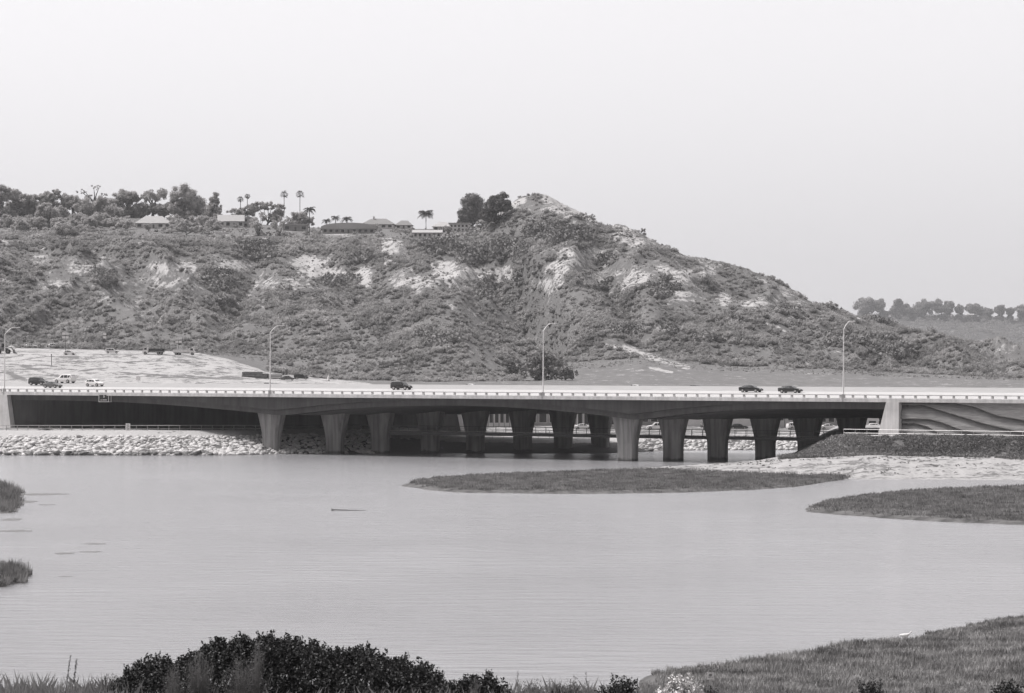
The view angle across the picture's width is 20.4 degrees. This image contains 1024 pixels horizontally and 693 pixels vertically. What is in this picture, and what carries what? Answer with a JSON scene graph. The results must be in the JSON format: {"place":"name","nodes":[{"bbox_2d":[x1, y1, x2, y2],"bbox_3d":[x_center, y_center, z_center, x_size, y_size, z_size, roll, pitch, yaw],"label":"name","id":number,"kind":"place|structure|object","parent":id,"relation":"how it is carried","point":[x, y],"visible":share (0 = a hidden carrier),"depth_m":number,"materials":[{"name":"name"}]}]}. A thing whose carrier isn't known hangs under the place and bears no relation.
{"place":"outdoors","nodes":[
{"label":"outdoors","id":0,"kind":"place"},
{"bbox_2d":[0,450,1023,692],"bbox_3d":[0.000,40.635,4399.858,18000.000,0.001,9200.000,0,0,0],"label":"water","id":1,"kind":"structure","parent":0,"point":[508,587],"depth_m":276.13,"materials":[{"name":"grey liquid"}]},
{"bbox_2d":[0,577,24,586],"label":"marsh islet","id":2,"kind":"object","parent":1,"relation":"in","point":[12,583],"visible":0.14,"depth_m":254.07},
{"bbox_2d":[0,558,32,585],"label":"marsh grass","id":3,"kind":"structure","parent":2,"relation":"on","point":[11,571],"depth_m":257.71,"materials":[{"name":"grey plant"}]},
{"bbox_2d":[0,382,1023,460],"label":"road bridge","id":4,"kind":"structure","parent":1,"relation":"in","point":[333,410],"depth_m":600.79,"materials":[{"name":"concrete"}]},
{"bbox_2d":[28,377,48,384],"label":"suv","id":5,"kind":"object","parent":4,"relation":"on","point":[36,380],"visible":0.85,"depth_m":670.01,"materials":[{"name":"grey paint"}]},
{"bbox_2d":[54,374,76,382],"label":"suv","id":6,"kind":"object","parent":4,"relation":"on","point":[67,378],"visible":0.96,"depth_m":677.55,"materials":[{"name":"white paint"}]},
{"bbox_2d":[85,379,104,385],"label":"car","id":7,"kind":"object","parent":4,"relation":"on","point":[92,382],"visible":1,"depth_m":657.34,"materials":[{"name":"white paint"}]},
{"bbox_2d":[268,325,284,395],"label":"street lamp","id":8,"kind":"object","parent":4,"relation":"on","point":[269,392],"visible":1,"depth_m":605.14,"materials":[{"name":"metal"}]},
{"bbox_2d":[390,381,412,389],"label":"suv","id":9,"kind":"object","parent":4,"relation":"on","point":[397,385],"visible":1,"depth_m":607.32,"materials":[{"name":"black paint"}]},
{"bbox_2d":[541,323,556,398],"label":"street lamp","id":10,"kind":"object","parent":4,"relation":"on","point":[542,393],"visible":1,"depth_m":570.12,"materials":[{"name":"metal"}]},
{"bbox_2d":[346,424,843,440],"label":"footbridge","id":11,"kind":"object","parent":4,"relation":"attached to","point":[610,435],"visible":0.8,"depth_m":586.93,"materials":[{"name":"metal"}]},
{"bbox_2d":[738,385,762,391],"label":"car","id":12,"kind":"object","parent":4,"relation":"on","point":[747,388],"visible":1,"depth_m":563.53,"materials":[{"name":"black paint"}]},
{"bbox_2d":[778,385,802,392],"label":"car","id":13,"kind":"object","parent":4,"relation":"on","point":[788,388],"visible":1,"depth_m":557.40,"materials":[{"name":"grey paint"}]},
{"bbox_2d":[805,484,1023,524],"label":"marsh spit","id":14,"kind":"structure","parent":1,"relation":"in","point":[923,518],"depth_m":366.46,"materials":[{"name":"grey plant"}]},
{"bbox_2d":[0,194,1023,453],"bbox_3d":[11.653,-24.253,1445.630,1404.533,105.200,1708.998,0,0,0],"label":"hills","id":15,"kind":"structure","parent":0,"point":[82,366],"depth_m":1105.23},
{"bbox_2d":[0,184,12,215],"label":"tree","id":16,"kind":"object","parent":15,"relation":"on","point":[6,193],"visible":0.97,"depth_m":1632.03,"materials":[{"name":"grey plant"}]},
{"bbox_2d":[0,214,14,227],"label":"garden tree","id":17,"kind":"object","parent":15,"relation":"on","point":[8,219],"visible":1,"depth_m":1499.97,"materials":[{"name":"grey plant"}]},
{"bbox_2d":[9,188,31,215],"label":"tree","id":18,"kind":"object","parent":15,"relation":"on","point":[19,198],"visible":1,"depth_m":1644.60,"materials":[{"name":"grey plant"}]},
{"bbox_2d":[10,218,32,230],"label":"garden tree","id":19,"kind":"object","parent":15,"relation":"on","point":[24,226],"visible":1,"depth_m":1458.40,"materials":[{"name":"grey plant"}]},
{"bbox_2d":[27,216,47,229],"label":"garden tree","id":20,"kind":"object","parent":15,"relation":"on","point":[38,222],"visible":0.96,"depth_m":1480.46,"materials":[{"name":"grey plant"}]},
{"bbox_2d":[29,189,60,207],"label":"tree","id":21,"kind":"object","parent":15,"relation":"on","point":[47,196],"visible":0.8,"depth_m":1647.51,"materials":[{"name":"grey plant"}]},
{"bbox_2d":[34,202,59,223],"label":"tree","id":22,"kind":"object","parent":15,"relation":"on","point":[47,211],"visible":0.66,"depth_m":1509.12,"materials":[{"name":"grey plant"}]},
{"bbox_2d":[57,205,68,218],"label":"garden tree","id":23,"kind":"object","parent":15,"relation":"on","point":[63,212],"visible":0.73,"depth_m":1627.13,"materials":[{"name":"grey plant"}]},
{"bbox_2d":[53,222,76,234],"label":"tree","id":24,"kind":"object","parent":15,"relation":"on","point":[61,228],"visible":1,"depth_m":1390.97,"materials":[{"name":"grey plant"}]},
{"bbox_2d":[59,193,81,214],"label":"tree","id":25,"kind":"object","parent":15,"relation":"on","point":[65,197],"visible":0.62,"depth_m":1647.62,"materials":[{"name":"grey plant"}]},
{"bbox_2d":[66,212,87,220],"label":"garden tree","id":26,"kind":"object","parent":15,"relation":"on","point":[75,216],"visible":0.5,"depth_m":1538.77,"materials":[{"name":"grey plant"}]},
{"bbox_2d":[74,224,96,232],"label":"garden tree","id":27,"kind":"object","parent":15,"relation":"on","point":[89,229],"visible":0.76,"depth_m":1436.54,"materials":[{"name":"grey plant"}]},
{"bbox_2d":[79,216,97,227],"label":"garden tree","id":28,"kind":"object","parent":15,"relation":"on","point":[91,221],"visible":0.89,"depth_m":1505.57,"materials":[{"name":"grey plant"}]},
{"bbox_2d":[76,185,106,201],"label":"umbrella pine","id":29,"kind":"object","parent":15,"relation":"on","point":[89,197],"visible":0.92,"depth_m":1644.20,"materials":[{"name":"grey plant"}]},
{"bbox_2d":[72,195,116,216],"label":"tree","id":30,"kind":"object","parent":15,"relation":"on","point":[89,208],"visible":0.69,"depth_m":1563.43,"materials":[{"name":"grey plant"}]},
{"bbox_2d":[90,212,112,226],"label":"garden tree","id":31,"kind":"object","parent":15,"relation":"on","point":[100,217],"visible":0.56,"depth_m":1522.60,"materials":[{"name":"grey plant"}]},
{"bbox_2d":[101,217,118,227],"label":"garden tree","id":32,"kind":"object","parent":15,"relation":"on","point":[113,221],"visible":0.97,"depth_m":1505.21,"materials":[{"name":"grey plant"}]},
{"bbox_2d":[115,219,135,228],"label":"garden tree","id":33,"kind":"object","parent":15,"relation":"on","point":[127,223],"visible":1,"depth_m":1498.68,"materials":[{"name":"grey plant"}]},
{"bbox_2d":[111,188,140,216],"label":"tree","id":34,"kind":"object","parent":15,"relation":"on","point":[123,196],"visible":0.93,"depth_m":1647.97,"materials":[{"name":"grey plant"}]},
{"bbox_2d":[0,425,260,429],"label":"trail railing","id":35,"kind":"object","parent":15,"relation":"on","point":[136,428],"visible":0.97,"depth_m":619.37,"materials":[{"name":"grey metal"}]},
{"bbox_2d":[131,202,150,217],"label":"garden tree","id":36,"kind":"object","parent":15,"relation":"on","point":[136,206],"visible":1,"depth_m":1647.59,"materials":[{"name":"grey plant"}]},
{"bbox_2d":[135,216,169,228],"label":"house","id":37,"kind":"structure","parent":15,"relation":"on","point":[158,222],"depth_m":1515.78,"materials":[{"name":"paint"}]},
{"bbox_2d":[142,347,164,353],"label":"flatbed truck","id":38,"kind":"object","parent":15,"relation":"on","point":[145,350],"visible":1,"depth_m":999.09,"materials":[{"name":"grey metal"}]},
{"bbox_2d":[140,187,167,215],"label":"tree","id":39,"kind":"object","parent":15,"relation":"on","point":[148,195],"visible":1,"depth_m":1649.73,"materials":[{"name":"grey plant"}]},
{"bbox_2d":[167,182,207,219],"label":"tree","id":40,"kind":"object","parent":15,"relation":"on","point":[190,203],"visible":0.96,"depth_m":1597.55,"materials":[{"name":"grey plant"}]},
{"bbox_2d":[173,221,203,234],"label":"tree","id":41,"kind":"object","parent":15,"relation":"on","point":[181,226],"visible":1,"depth_m":1441.05,"materials":[{"name":"grey plant"}]},
{"bbox_2d":[184,215,200,230],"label":"garden tree","id":42,"kind":"object","parent":15,"relation":"on","point":[193,222],"visible":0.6,"depth_m":1493.33,"materials":[{"name":"grey plant"}]},
{"bbox_2d":[203,192,222,217],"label":"tree","id":43,"kind":"object","parent":15,"relation":"on","point":[211,207],"visible":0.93,"depth_m":1634.66,"materials":[{"name":"grey plant"}]},
{"bbox_2d":[204,219,223,229],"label":"garden tree","id":44,"kind":"object","parent":15,"relation":"on","point":[214,224],"visible":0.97,"depth_m":1523.73,"materials":[{"name":"grey plant"}]},
{"bbox_2d":[217,215,244,226],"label":"house","id":45,"kind":"structure","parent":15,"relation":"on","point":[229,220],"depth_m":1578.16,"materials":[{"name":"paint"}]},
{"bbox_2d":[226,204,256,216],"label":"tree","id":46,"kind":"object","parent":15,"relation":"on","point":[251,210],"visible":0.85,"depth_m":1647.36,"materials":[{"name":"grey plant"}]},
{"bbox_2d":[249,212,267,235],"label":"tree","id":47,"kind":"object","parent":15,"relation":"on","point":[257,225],"visible":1,"depth_m":1399.40,"materials":[{"name":"grey plant"}]},
{"bbox_2d":[250,201,285,224],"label":"tree","id":48,"kind":"object","parent":15,"relation":"on","point":[277,213],"visible":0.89,"depth_m":1649.02,"materials":[{"name":"grey plant"}]},
{"bbox_2d":[270,216,288,235],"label":"tree","id":49,"kind":"object","parent":15,"relation":"on","point":[275,227],"visible":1,"depth_m":1397.95,"materials":[{"name":"grey plant"}]},
{"bbox_2d":[282,224,308,230],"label":"house","id":50,"kind":"structure","parent":15,"relation":"on","point":[294,227],"depth_m":1544.07,"materials":[{"name":"grey paint"}]},
{"bbox_2d":[286,211,314,225],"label":"tree","id":51,"kind":"object","parent":15,"relation":"on","point":[298,218],"visible":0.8,"depth_m":1581.24,"materials":[{"name":"grey plant"}]},
{"bbox_2d":[320,223,376,233],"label":"arched roof house","id":52,"kind":"structure","parent":15,"relation":"on","point":[345,228],"depth_m":1515.12,"materials":[{"name":"grey paint"}]},
{"bbox_2d":[364,216,395,228],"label":"house","id":53,"kind":"structure","parent":15,"relation":"on","point":[385,223],"depth_m":1645.19,"materials":[{"name":"paint"}]},
{"bbox_2d":[395,221,412,228],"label":"house","id":54,"kind":"structure","parent":15,"relation":"on","point":[403,225],"depth_m":1650.38,"materials":[{"name":"paint"}]},
{"bbox_2d":[0,433,820,454],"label":"riprap rubble","id":55,"kind":"object","parent":15,"relation":"on","point":[228,449],"visible":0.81,"depth_m":610.13,"materials":[{"name":"stone"}]},
{"bbox_2d":[412,230,442,237],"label":"house","id":56,"kind":"structure","parent":15,"relation":"on","point":[422,233],"depth_m":1456.80,"materials":[{"name":"paint"}]},
{"bbox_2d":[448,223,471,231],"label":"house","id":57,"kind":"structure","parent":15,"relation":"on","point":[459,226],"depth_m":1577.74,"materials":[{"name":"paint"}]},
{"bbox_2d":[7,217,922,362],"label":"bare rock patches","id":58,"kind":"object","parent":15,"relation":"on","point":[552,233],"visible":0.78,"depth_m":1265.35,"materials":[{"name":"grey stone"}]},
{"bbox_2d":[457,192,486,225],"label":"pine tree","id":59,"kind":"object","parent":15,"relation":"on","point":[472,204],"visible":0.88,"depth_m":1647.41,"materials":[{"name":"grey plant"}]},
{"bbox_2d":[478,192,513,223],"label":"pine tree","id":60,"kind":"object","parent":15,"relation":"on","point":[494,205],"visible":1,"depth_m":1384.95,"materials":[{"name":"grey plant"}]},
{"bbox_2d":[487,414,510,426],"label":"shop building","id":61,"kind":"structure","parent":15,"relation":"on","point":[498,420],"depth_m":715.85,"materials":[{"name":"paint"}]},
{"bbox_2d":[0,192,1023,381],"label":"hillside scrub","id":62,"kind":"object","parent":15,"relation":"on","point":[982,362],"visible":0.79,"depth_m":1151.43,"materials":[{"name":"grey plant"}]},
{"bbox_2d":[500,355,527,373],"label":"tree","id":63,"kind":"object","parent":15,"relation":"on","point":[513,368],"visible":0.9,"depth_m":1026.38,"materials":[{"name":"grey plant"}]},
{"bbox_2d":[534,414,551,425],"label":"shop building","id":64,"kind":"structure","parent":15,"relation":"on","point":[542,419],"depth_m":721.91,"materials":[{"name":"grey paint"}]},
{"bbox_2d":[520,350,566,379],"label":"tree","id":65,"kind":"object","parent":15,"relation":"on","point":[551,361],"visible":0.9,"depth_m":988.59,"materials":[{"name":"black plant"}]},
{"bbox_2d":[552,364,578,379],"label":"tree","id":66,"kind":"object","parent":15,"relation":"on","point":[565,371],"visible":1,"depth_m":973.46,"materials":[{"name":"grey plant"}]},
{"bbox_2d":[575,414,613,426],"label":"shop building","id":67,"kind":"structure","parent":15,"relation":"on","point":[581,419],"depth_m":715.84,"materials":[{"name":"paint"}]},
{"bbox_2d":[458,428,827,437],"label":"chain link fence","id":68,"kind":"object","parent":15,"relation":"on","point":[653,432],"visible":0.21,"depth_m":645.68,"materials":[{"name":"metal"}]},
{"bbox_2d":[732,419,750,425],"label":"shop building","id":69,"kind":"structure","parent":15,"relation":"on","point":[745,422],"depth_m":721.92,"materials":[{"name":"paint"}]},
{"bbox_2d":[0,0,1023,319],"label":"sky","id":70,"kind":"structure","parent":0,"point":[841,152],"materials":[{"name":"white"}]},
{"bbox_2d":[402,466,853,493],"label":"marsh island","id":71,"kind":"structure","parent":0,"point":[435,488],"depth_m":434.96,"materials":[{"name":"plant"}]},
{"bbox_2d":[632,425,1023,479],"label":"bank","id":72,"kind":"structure","parent":0,"point":[994,470],"depth_m":493.03,"materials":[{"name":"stone"}]},
{"bbox_2d":[640,455,1022,475],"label":"shore tufts","id":73,"kind":"object","parent":72,"relation":"on","point":[846,457],"visible":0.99,"depth_m":499.95,"materials":[{"name":"grey plant"}]},
{"bbox_2d":[777,432,1023,459],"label":"bank scrub","id":74,"kind":"object","parent":72,"relation":"on","point":[947,445],"visible":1,"depth_m":513.46,"materials":[{"name":"grey plant"}]},
{"bbox_2d":[901,402,1023,436],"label":"retaining wall","id":75,"kind":"structure","parent":72,"relation":"on","point":[979,419],"depth_m":523.92,"materials":[{"name":"grey concrete"}]},
{"bbox_2d":[636,614,1023,692],"bbox_3d":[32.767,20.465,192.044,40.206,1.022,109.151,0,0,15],"label":"marsh grass","id":76,"kind":"structure","parent":0,"point":[847,662],"depth_m":181.56,"materials":[{"name":"plant"}]},
{"bbox_2d":[886,317,1023,345],"bbox_3d":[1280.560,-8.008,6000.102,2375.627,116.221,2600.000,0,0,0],"label":"hills","id":77,"kind":"structure","parent":0,"point":[983,335],"depth_m":6015.66,"materials":[{"name":"grey plant"}]},
{"bbox_2d":[853,296,885,315],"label":"tree","id":78,"kind":"object","parent":77,"relation":"on","point":[869,305],"visible":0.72,"depth_m":6156.09,"materials":[{"name":"grey plant"}]},
{"bbox_2d":[889,298,912,318],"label":"tree","id":79,"kind":"object","parent":77,"relation":"on","point":[899,306],"visible":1,"depth_m":6157.92,"materials":[{"name":"grey plant"}]},
{"bbox_2d":[912,299,935,320],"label":"tree","id":80,"kind":"object","parent":77,"relation":"on","point":[921,308],"visible":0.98,"depth_m":6156.66,"materials":[{"name":"grey plant"}]},
{"bbox_2d":[856,313,1023,343],"bbox_3d":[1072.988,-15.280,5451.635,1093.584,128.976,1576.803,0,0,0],"label":"scrub","id":81,"kind":"object","parent":77,"relation":"on","point":[973,331],"visible":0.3,"depth_m":6057.48,"materials":[{"name":"grey plant"}]},
{"bbox_2d":[929,298,954,319],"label":"tree","id":82,"kind":"object","parent":77,"relation":"on","point":[947,307],"visible":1,"depth_m":6158.28,"materials":[{"name":"grey plant"}]},
{"bbox_2d":[954,304,963,319],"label":"tree","id":83,"kind":"object","parent":77,"relation":"on","point":[959,309],"visible":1,"depth_m":6160.33,"materials":[{"name":"grey plant"}]},
{"bbox_2d":[964,303,983,320],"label":"tree","id":84,"kind":"object","parent":77,"relation":"on","point":[975,308],"visible":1,"depth_m":6158.99,"materials":[{"name":"grey plant"}]},
{"bbox_2d":[993,304,1005,320],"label":"tree","id":85,"kind":"object","parent":77,"relation":"on","point":[999,309],"visible":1,"depth_m":6159.68,"materials":[{"name":"grey plant"}]},
{"bbox_2d":[1014,304,1023,321],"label":"tree","id":86,"kind":"object","parent":77,"relation":"on","point":[1019,309],"visible":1,"depth_m":6157.88,"materials":[{"name":"grey plant"}]},
{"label":"foreground bank","id":87,"kind":"structure","parent":0,"visible":0},
{"bbox_2d":[92,673,117,692],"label":"shrub","id":88,"kind":"object","parent":87,"relation":"on","point":[105,678],"visible":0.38,"depth_m":68.90,"materials":[{"name":"grey plant"}]},
{"bbox_2d":[162,664,186,692],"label":"sage brush","id":89,"kind":"object","parent":87,"relation":"on","point":[174,688],"visible":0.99,"depth_m":64.43,"materials":[{"name":"grey plant"}]},
{"bbox_2d":[181,649,223,692],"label":"sage brush","id":90,"kind":"object","parent":87,"relation":"on","point":[196,686],"visible":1,"depth_m":64.21,"materials":[{"name":"grey plant"}]},
{"bbox_2d":[221,655,259,692],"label":"sage brush","id":91,"kind":"object","parent":87,"relation":"on","point":[236,686],"visible":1,"depth_m":64.34,"materials":[{"name":"grey plant"}]},
{"bbox_2d":[240,638,272,692],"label":"sage brush","id":92,"kind":"object","parent":87,"relation":"on","point":[258,676],"visible":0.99,"depth_m":64.49,"materials":[{"name":"grey plant"}]},
{"bbox_2d":[102,629,456,692],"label":"broadleaf shrub","id":93,"kind":"object","parent":87,"relation":"on","point":[362,666],"visible":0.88,"depth_m":66.97,"materials":[{"name":"black plant"}]},
{"bbox_2d":[449,669,511,692],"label":"broadleaf shrub","id":94,"kind":"object","parent":87,"relation":"on","point":[488,683],"visible":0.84,"depth_m":66.72,"materials":[{"name":"black plant"}]},
{"bbox_2d":[0,667,1019,692],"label":"bank grass","id":95,"kind":"structure","parent":87,"relation":"on","point":[24,687],"depth_m":68.45,"materials":[{"name":"plant"}]},
{"bbox_2d":[510,678,543,692],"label":"shrub","id":96,"kind":"object","parent":87,"relation":"on","point":[534,690],"visible":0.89,"depth_m":65.97,"materials":[{"name":"grey plant"}]},
{"bbox_2d":[544,674,588,692],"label":"shrub","id":97,"kind":"object","parent":87,"relation":"on","point":[563,690],"visible":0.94,"depth_m":65.81,"materials":[{"name":"grey plant"}]},
{"bbox_2d":[592,673,638,692],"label":"shrub","id":98,"kind":"object","parent":87,"relation":"on","point":[627,686],"visible":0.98,"depth_m":65.93,"materials":[{"name":"black plant"}]},
{"bbox_2d":[655,672,703,692],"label":"flowering bush","id":99,"kind":"object","parent":87,"relation":"on","point":[680,685],"visible":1,"depth_m":64.86,"materials":[{"name":"white plant"}]},
{"bbox_2d":[851,678,886,692],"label":"shrub","id":100,"kind":"object","parent":87,"relation":"on","point":[872,689],"visible":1,"depth_m":65.87,"materials":[{"name":"black plant"}]},
{"bbox_2d":[907,680,964,692],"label":"shrub","id":101,"kind":"object","parent":87,"relation":"on","point":[909,691],"visible":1,"depth_m":65.92,"materials":[{"name":"grey plant"}]},
{"bbox_2d":[990,678,1023,692],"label":"shrub","id":102,"kind":"object","parent":87,"relation":"on","point":[1009,688],"visible":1,"depth_m":65.90,"materials":[{"name":"black plant"}]},
{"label":"marsh islet","id":103,"kind":"structure","parent":0,"visible":0},
{"bbox_2d":[0,479,25,512],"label":"marsh grass","id":104,"kind":"structure","parent":103,"relation":"on","point":[10,495],"depth_m":399.92,"materials":[{"name":"grey plant"}]},
{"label":"trail path","id":105,"kind":"structure","parent":0,"visible":0},
{"bbox_2d":[852,429,1023,436],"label":"trail railing","id":106,"kind":"object","parent":105,"relation":"on","point":[878,433],"visible":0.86,"depth_m":521.36,"materials":[{"name":"metal"}]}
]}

